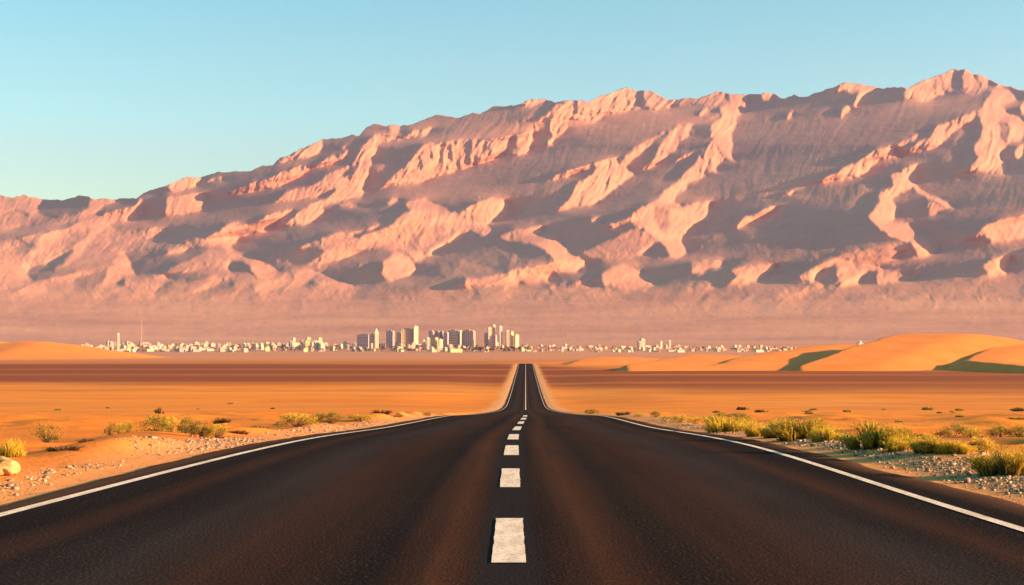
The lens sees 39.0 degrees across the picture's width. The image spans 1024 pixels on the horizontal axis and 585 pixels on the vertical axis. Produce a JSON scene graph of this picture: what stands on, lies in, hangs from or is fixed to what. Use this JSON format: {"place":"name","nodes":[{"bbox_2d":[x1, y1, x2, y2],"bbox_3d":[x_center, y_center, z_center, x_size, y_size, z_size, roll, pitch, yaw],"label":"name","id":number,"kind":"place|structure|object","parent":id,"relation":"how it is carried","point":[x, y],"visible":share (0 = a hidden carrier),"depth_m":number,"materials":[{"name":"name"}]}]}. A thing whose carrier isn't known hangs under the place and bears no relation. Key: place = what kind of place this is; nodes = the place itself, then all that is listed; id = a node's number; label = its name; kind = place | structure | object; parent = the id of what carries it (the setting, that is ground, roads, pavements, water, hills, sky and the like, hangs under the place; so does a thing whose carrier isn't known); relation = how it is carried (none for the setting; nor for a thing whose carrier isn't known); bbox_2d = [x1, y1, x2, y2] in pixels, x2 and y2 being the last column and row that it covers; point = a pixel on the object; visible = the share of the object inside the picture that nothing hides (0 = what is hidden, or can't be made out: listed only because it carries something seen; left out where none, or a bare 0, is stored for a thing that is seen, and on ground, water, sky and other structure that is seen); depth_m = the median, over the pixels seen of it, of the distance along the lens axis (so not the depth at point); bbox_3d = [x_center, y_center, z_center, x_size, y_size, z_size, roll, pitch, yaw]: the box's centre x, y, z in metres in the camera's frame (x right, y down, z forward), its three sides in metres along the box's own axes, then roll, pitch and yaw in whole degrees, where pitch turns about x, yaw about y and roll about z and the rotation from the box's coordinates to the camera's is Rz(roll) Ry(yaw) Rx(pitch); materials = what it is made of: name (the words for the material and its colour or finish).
{"place":"outdoors","nodes":[
{"label":"outdoors","id":0,"kind":"place"},
{"bbox_2d":[0,341,171,359],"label":"sand dune","id":1,"kind":"structure","parent":0,"point":[29,350],"depth_m":1417.40,"materials":[{"name":"orange sand"}]},
{"bbox_2d":[0,69,1023,340],"bbox_3d":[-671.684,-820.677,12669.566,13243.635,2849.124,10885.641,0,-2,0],"label":"mountain range","id":2,"kind":"structure","parent":0,"point":[848,211],"depth_m":11087.92,"materials":[{"name":"stone"}]},
{"bbox_2d":[0,364,1023,584],"bbox_3d":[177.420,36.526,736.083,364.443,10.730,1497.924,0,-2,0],"label":"road","id":3,"kind":"structure","parent":0,"point":[525,484],"depth_m":11.74,"materials":[{"name":"black asphalt"}]},
{"bbox_2d":[0,340,1023,505],"bbox_3d":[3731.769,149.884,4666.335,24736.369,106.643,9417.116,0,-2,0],"label":"desert ground","id":4,"kind":"structure","parent":0,"point":[343,381],"depth_m":365.64,"materials":[{"name":"orange sand"}]},
{"bbox_2d":[0,456,20,474],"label":"boulder","id":5,"kind":"object","parent":4,"relation":"on","point":[8,466],"visible":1,"depth_m":16.36,"materials":[{"name":"stone"}]},
{"bbox_2d":[0,438,26,456],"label":"grass tuft","id":6,"kind":"object","parent":4,"relation":"on","point":[11,448],"visible":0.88,"depth_m":20.14,"materials":[{"name":"yellow plant"}]},
{"bbox_2d":[29,420,64,442],"bbox_3d":[-8.884,2.678,27.727,0.599,0.491,0.643,2,-3,-36],"label":"desert bush","id":7,"kind":"object","parent":4,"relation":"on","point":[47,437],"visible":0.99,"depth_m":27.66,"materials":[{"name":"green plant"}]},
{"bbox_2d":[43,445,83,451],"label":"dry scrub","id":8,"kind":"object","parent":4,"relation":"on","point":[74,448],"visible":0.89,"depth_m":20.68,"materials":[{"name":"brown plant"}]},
{"bbox_2d":[76,438,96,442],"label":"dry scrub","id":9,"kind":"object","parent":4,"relation":"on","point":[82,440],"visible":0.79,"depth_m":21.87,"materials":[{"name":"brown plant"}]},
{"bbox_2d":[103,421,117,434],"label":"desert bush","id":10,"kind":"object","parent":4,"relation":"on","point":[109,433],"visible":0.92,"depth_m":29.17,"materials":[{"name":"green plant"}]},
{"bbox_2d":[117,333,119,348],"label":"tower block","id":11,"kind":"structure","parent":4,"relation":"on","point":[118,340],"depth_m":5175.31,"materials":[{"name":"beige"}]},
{"bbox_2d":[114,423,125,433],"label":"desert bush","id":12,"kind":"object","parent":4,"relation":"on","point":[115,429],"visible":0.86,"depth_m":29.12,"materials":[{"name":"yellow plant"}]},
{"bbox_2d":[119,419,135,432],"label":"desert bush","id":13,"kind":"object","parent":4,"relation":"on","point":[130,425],"visible":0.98,"depth_m":28.63,"materials":[{"name":"yellow plant"}]},
{"bbox_2d":[136,413,170,431],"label":"desert bush","id":14,"kind":"object","parent":4,"relation":"on","point":[153,421],"visible":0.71,"depth_m":31.33,"materials":[{"name":"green plant"}]},
{"bbox_2d":[154,407,163,413],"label":"dry scrub","id":15,"kind":"object","parent":4,"relation":"on","point":[158,411],"visible":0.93,"depth_m":73.94,"materials":[{"name":"brown plant"}]},
{"bbox_2d":[155,416,180,431],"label":"desert bush","id":16,"kind":"object","parent":4,"relation":"on","point":[171,422],"visible":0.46,"depth_m":32.16,"materials":[{"name":"yellow plant"}]},
{"bbox_2d":[175,415,199,432],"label":"desert bush","id":17,"kind":"object","parent":4,"relation":"on","point":[183,428],"visible":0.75,"depth_m":32.82,"materials":[{"name":"green plant"}]},
{"bbox_2d":[185,417,215,436],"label":"desert bush","id":18,"kind":"object","parent":4,"relation":"on","point":[192,427],"visible":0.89,"depth_m":27.87,"materials":[{"name":"green plant"}]},
{"bbox_2d":[201,422,231,438],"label":"desert bush","id":19,"kind":"object","parent":4,"relation":"on","point":[221,428],"visible":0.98,"depth_m":27.87,"materials":[{"name":"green plant"}]},
{"bbox_2d":[211,417,231,423],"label":"dry scrub","id":20,"kind":"object","parent":4,"relation":"on","point":[222,420],"visible":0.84,"depth_m":50.75,"materials":[{"name":"brown plant"}]},
{"bbox_2d":[229,429,249,434],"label":"dry scrub","id":21,"kind":"object","parent":4,"relation":"on","point":[242,432],"visible":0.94,"depth_m":31.11,"materials":[{"name":"brown plant"}]},
{"bbox_2d":[270,412,323,428],"bbox_3d":[-5.955,3.519,39.949,1.555,0.456,1.395,1,-3,-30],"label":"desert bush","id":22,"kind":"object","parent":4,"relation":"on","point":[300,417],"visible":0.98,"depth_m":39.89,"materials":[{"name":"yellow plant"}]},
{"bbox_2d":[300,337,310,346],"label":"tower block","id":23,"kind":"structure","parent":4,"relation":"on","point":[307,338],"depth_m":5492.00,"materials":[{"name":"beige"}]},
{"bbox_2d":[304,340,309,346],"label":"apartment block","id":24,"kind":"structure","parent":4,"relation":"on","point":[306,342],"depth_m":5369.90,"materials":[{"name":"beige concrete"}]},
{"bbox_2d":[314,342,317,349],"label":"apartment block","id":25,"kind":"structure","parent":4,"relation":"on","point":[316,346],"depth_m":5185.22,"materials":[{"name":"beige concrete"}]},
{"bbox_2d":[311,413,325,421],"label":"desert bush","id":26,"kind":"object","parent":4,"relation":"on","point":[319,417],"visible":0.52,"depth_m":50.32,"materials":[{"name":"green plant"}]},
{"bbox_2d":[316,411,346,423],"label":"desert bush","id":27,"kind":"object","parent":4,"relation":"on","point":[328,420],"visible":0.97,"depth_m":45.33,"materials":[{"name":"green plant"}]},
{"bbox_2d":[349,414,373,421],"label":"desert bush","id":28,"kind":"object","parent":4,"relation":"on","point":[360,416],"visible":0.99,"depth_m":55.35,"materials":[{"name":"yellow plant"}]},
{"bbox_2d":[357,334,370,348],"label":"tower block","id":29,"kind":"structure","parent":4,"relation":"on","point":[364,341],"depth_m":5237.98,"materials":[{"name":"beige"}]},
{"bbox_2d":[371,333,373,347],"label":"tower block","id":30,"kind":"structure","parent":4,"relation":"on","point":[372,337],"depth_m":5321.17,"materials":[{"name":"beige"}]},
{"bbox_2d":[374,328,378,348],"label":"tower block","id":31,"kind":"structure","parent":4,"relation":"on","point":[376,338],"depth_m":5234.09,"materials":[{"name":"beige"}]},
{"bbox_2d":[370,409,392,414],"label":"dry scrub","id":32,"kind":"object","parent":4,"relation":"on","point":[386,412],"visible":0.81,"depth_m":62.48,"materials":[{"name":"brown plant"}]},
{"bbox_2d":[386,330,393,346],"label":"tower block","id":33,"kind":"structure","parent":4,"relation":"on","point":[389,338],"depth_m":5389.00,"materials":[{"name":"stone"}]},
{"bbox_2d":[396,332,401,346],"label":"tower block","id":34,"kind":"structure","parent":4,"relation":"on","point":[398,337],"depth_m":5320.78,"materials":[{"name":"beige"}]},
{"bbox_2d":[401,328,412,345],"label":"tower block","id":35,"kind":"structure","parent":4,"relation":"on","point":[407,336],"depth_m":5407.12,"materials":[{"name":"beige"}]},
{"bbox_2d":[413,326,418,344],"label":"tower block","id":36,"kind":"structure","parent":4,"relation":"on","point":[415,334],"depth_m":5403.27,"materials":[{"name":"beige"}]},
{"bbox_2d":[422,339,425,349],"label":"tower block","id":37,"kind":"structure","parent":4,"relation":"on","point":[424,344],"depth_m":5195.51,"materials":[{"name":"beige concrete"}]},
{"bbox_2d":[426,337,429,348],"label":"tower block","id":38,"kind":"structure","parent":4,"relation":"on","point":[427,342],"depth_m":5213.83,"materials":[{"name":"beige concrete"}]},
{"bbox_2d":[429,330,433,344],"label":"tower block","id":39,"kind":"structure","parent":4,"relation":"on","point":[431,334],"depth_m":5421.63,"materials":[{"name":"beige"}]},
{"bbox_2d":[434,330,439,344],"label":"tower block","id":40,"kind":"structure","parent":4,"relation":"on","point":[437,333],"depth_m":5451.41,"materials":[{"name":"beige"}]},
{"bbox_2d":[438,339,442,349],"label":"tower block","id":41,"kind":"structure","parent":4,"relation":"on","point":[440,343],"depth_m":5184.09,"materials":[{"name":"beige concrete"}]},
{"bbox_2d":[443,332,448,346],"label":"tower block","id":42,"kind":"structure","parent":4,"relation":"on","point":[445,339],"depth_m":5411.40,"materials":[{"name":"stone"}]},
{"bbox_2d":[448,330,458,346],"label":"tower block","id":43,"kind":"structure","parent":4,"relation":"on","point":[454,338],"depth_m":5437.09,"materials":[{"name":"stone"}]},
{"bbox_2d":[449,348,461,351],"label":"building","id":44,"kind":"structure","parent":4,"relation":"on","point":[455,350],"depth_m":4918.16,"materials":[{"name":"beige concrete"}]},
{"bbox_2d":[459,330,461,345],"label":"tower block","id":45,"kind":"structure","parent":4,"relation":"on","point":[460,337],"depth_m":5425.48,"materials":[{"name":"beige"}]},
{"bbox_2d":[462,330,473,346],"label":"tower block","id":46,"kind":"structure","parent":4,"relation":"on","point":[467,337],"depth_m":5427.17,"materials":[{"name":"beige"}]},
{"bbox_2d":[474,331,475,346],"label":"tower block","id":47,"kind":"structure","parent":4,"relation":"on","point":[474,338],"depth_m":5466.20,"materials":[{"name":"beige"}]},
{"bbox_2d":[484,332,487,346],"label":"tower block","id":48,"kind":"structure","parent":4,"relation":"on","point":[485,339],"depth_m":5413.92,"materials":[{"name":"beige"}]},
{"bbox_2d":[487,327,491,346],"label":"tower block","id":49,"kind":"structure","parent":4,"relation":"on","point":[489,330],"depth_m":5414.84,"materials":[{"name":"beige"}]},
{"bbox_2d":[492,324,495,334],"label":"tower block","id":50,"kind":"structure","parent":4,"relation":"on","point":[493,328],"depth_m":5436.77,"materials":[{"name":"beige"}]},
{"bbox_2d":[492,334,496,347],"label":"tower block","id":51,"kind":"structure","parent":4,"relation":"on","point":[494,340],"depth_m":5372.17,"materials":[{"name":"beige"}]},
{"bbox_2d":[499,326,502,346],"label":"tower block","id":52,"kind":"structure","parent":4,"relation":"on","point":[500,335],"depth_m":5423.90,"materials":[{"name":"beige"}]},
{"bbox_2d":[506,330,508,346],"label":"tower block","id":53,"kind":"structure","parent":4,"relation":"on","point":[507,337],"depth_m":5423.12,"materials":[{"name":"beige"}]},
{"bbox_2d":[510,331,513,346],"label":"tower block","id":54,"kind":"structure","parent":4,"relation":"on","point":[511,338],"depth_m":5404.27,"materials":[{"name":"beige"}]},
{"bbox_2d":[514,334,518,347],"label":"tower block","id":55,"kind":"structure","parent":4,"relation":"on","point":[516,340],"depth_m":5392.67,"materials":[{"name":"beige"}]},
{"bbox_2d":[584,409,600,413],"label":"desert bush","id":56,"kind":"object","parent":4,"relation":"on","point":[591,410],"visible":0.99,"depth_m":124.72,"materials":[{"name":"brown plant"}]},
{"bbox_2d":[616,411,629,415],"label":"dry scrub","id":57,"kind":"object","parent":4,"relation":"on","point":[621,413],"visible":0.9,"depth_m":78.56,"materials":[{"name":"brown plant"}]},
{"bbox_2d":[637,338,644,348],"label":"tower block","id":58,"kind":"structure","parent":4,"relation":"on","point":[640,342],"depth_m":5291.28,"materials":[{"name":"beige concrete"}]},
{"bbox_2d":[649,411,660,416],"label":"desert bush","id":59,"kind":"object","parent":4,"relation":"on","point":[655,413],"visible":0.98,"depth_m":66.03,"materials":[{"name":"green plant"}]},
{"bbox_2d":[670,414,687,422],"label":"desert bush","id":60,"kind":"object","parent":4,"relation":"on","point":[680,418],"visible":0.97,"depth_m":52.55,"materials":[{"name":"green plant"}]},
{"bbox_2d":[686,416,701,423],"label":"desert bush","id":61,"kind":"object","parent":4,"relation":"on","point":[692,420],"visible":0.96,"depth_m":49.50,"materials":[{"name":"yellow plant"}]},
{"bbox_2d":[698,414,755,432],"bbox_3d":[5.458,3.307,36.526,1.405,0.452,1.651,-1,-3,20],"label":"grass tuft","id":62,"kind":"object","parent":4,"relation":"on","point":[715,425],"visible":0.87,"depth_m":36.30,"materials":[{"name":"yellow plant"}]},
{"bbox_2d":[729,411,752,423],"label":"desert bush","id":63,"kind":"object","parent":4,"relation":"on","point":[745,415],"visible":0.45,"depth_m":41.61,"materials":[{"name":"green plant"}]},
{"bbox_2d":[736,406,748,409],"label":"scrub tuft","id":64,"kind":"object","parent":4,"relation":"on","point":[741,408],"visible":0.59,"depth_m":212.62,"materials":[{"name":"brown plant"}]},
{"bbox_2d":[740,421,768,436],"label":"grass tuft","id":65,"kind":"object","parent":4,"relation":"on","point":[751,431],"visible":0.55,"depth_m":31.08,"materials":[{"name":"yellow plant"}]},
{"bbox_2d":[758,418,776,438],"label":"broom shrub","id":66,"kind":"object","parent":4,"relation":"on","point":[764,434],"visible":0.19,"depth_m":29.26,"materials":[{"name":"green plant"}]},
{"bbox_2d":[761,415,844,441],"bbox_3d":[5.413,2.527,26.892,1.678,0.500,1.493,0,-2,1],"label":"grass tuft","id":67,"kind":"object","parent":4,"relation":"on","point":[786,430],"visible":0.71,"depth_m":26.64,"materials":[{"name":"green plant"}]},
{"bbox_2d":[806,424,843,441],"bbox_3d":[5.422,2.448,25.198,0.699,0.333,0.576,-2,-3,38],"label":"grass tuft","id":68,"kind":"object","parent":4,"relation":"on","point":[818,435],"visible":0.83,"depth_m":25.11,"materials":[{"name":"yellow plant"}]},
{"bbox_2d":[833,432,860,443],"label":"desert bush","id":69,"kind":"object","parent":4,"relation":"on","point":[839,436],"visible":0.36,"depth_m":22.95,"materials":[{"name":"green plant"}]},
{"bbox_2d":[834,419,911,449],"bbox_3d":[5.370,2.100,21.434,1.096,0.482,0.944,-2,-3,42],"label":"grass tuft","id":70,"kind":"object","parent":4,"relation":"on","point":[872,435],"visible":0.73,"depth_m":21.32,"materials":[{"name":"green plant"}]},
{"bbox_2d":[877,434,927,452],"bbox_3d":[5.524,2.142,20.618,0.613,0.274,0.743,-2,-3,43],"label":"grass tuft","id":71,"kind":"object","parent":4,"relation":"on","point":[893,445],"visible":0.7,"depth_m":20.50,"materials":[{"name":"yellow plant"}]},
{"bbox_2d":[897,426,918,440],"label":"desert bush","id":72,"kind":"object","parent":4,"relation":"on","point":[909,431],"visible":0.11,"depth_m":22.41,"materials":[{"name":"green plant"}]},
{"bbox_2d":[912,433,941,440],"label":"desert bush","id":73,"kind":"object","parent":4,"relation":"on","point":[927,436],"visible":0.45,"depth_m":21.91,"materials":[{"name":"yellow plant"}]},
{"bbox_2d":[906,436,949,453],"bbox_3d":[5.646,2.076,19.675,0.626,0.270,0.911,0,-2,-5],"label":"grass tuft","id":74,"kind":"object","parent":4,"relation":"on","point":[925,446],"visible":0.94,"depth_m":19.55,"materials":[{"name":"green plant"}]},
{"bbox_2d":[922,406,933,409],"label":"scrub tuft","id":75,"kind":"object","parent":4,"relation":"on","point":[927,408],"visible":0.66,"depth_m":211.15,"materials":[{"name":"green plant"}]},
{"bbox_2d":[930,422,974,436],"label":"desert bush","id":76,"kind":"object","parent":4,"relation":"on","point":[960,430],"visible":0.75,"depth_m":30.62,"materials":[{"name":"brown plant"}]},
{"bbox_2d":[932,439,975,453],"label":"grass tuft","id":77,"kind":"object","parent":4,"relation":"on","point":[957,447],"visible":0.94,"depth_m":19.30,"materials":[{"name":"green plant"}]},
{"bbox_2d":[958,427,985,437],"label":"desert bush","id":78,"kind":"object","parent":4,"relation":"on","point":[976,432],"visible":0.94,"depth_m":28.61,"materials":[{"name":"yellow plant"}]},
{"bbox_2d":[968,437,998,451],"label":"desert bush","id":79,"kind":"object","parent":4,"relation":"on","point":[985,443],"visible":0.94,"depth_m":19.89,"materials":[{"name":"yellow plant"}]},
{"bbox_2d":[957,445,1023,476],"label":"grass tuft","id":80,"kind":"object","parent":4,"relation":"on","point":[1010,465],"visible":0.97,"depth_m":16.44,"materials":[{"name":"green plant"}]},
{"bbox_2d":[987,423,1013,437],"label":"desert bush","id":81,"kind":"object","parent":4,"relation":"on","point":[998,431],"visible":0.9,"depth_m":29.12,"materials":[{"name":"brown plant"}]},
{"bbox_2d":[1005,424,1023,436],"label":"desert bush","id":82,"kind":"object","parent":4,"relation":"on","point":[1016,428],"visible":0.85,"depth_m":29.08,"materials":[{"name":"brown plant"}]},
{"bbox_2d":[0,413,1023,496],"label":"gravel","id":83,"kind":"structure","parent":0,"point":[827,445],"depth_m":19.94,"materials":[{"name":"beige gravel"}]},
{"bbox_2d":[0,0,1023,199],"label":"sky","id":84,"kind":"structure","parent":0,"point":[107,99],"materials":[{"name":"blue"}]},
{"bbox_2d":[560,344,859,370],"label":"sand dune","id":85,"kind":"structure","parent":0,"point":[789,360],"depth_m":764.30,"materials":[{"name":"orange sand"}]},
{"bbox_2d":[792,334,1023,372],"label":"sand dune","id":86,"kind":"structure","parent":0,"point":[954,352],"depth_m":742.11,"materials":[{"name":"orange sand"}]}
]}

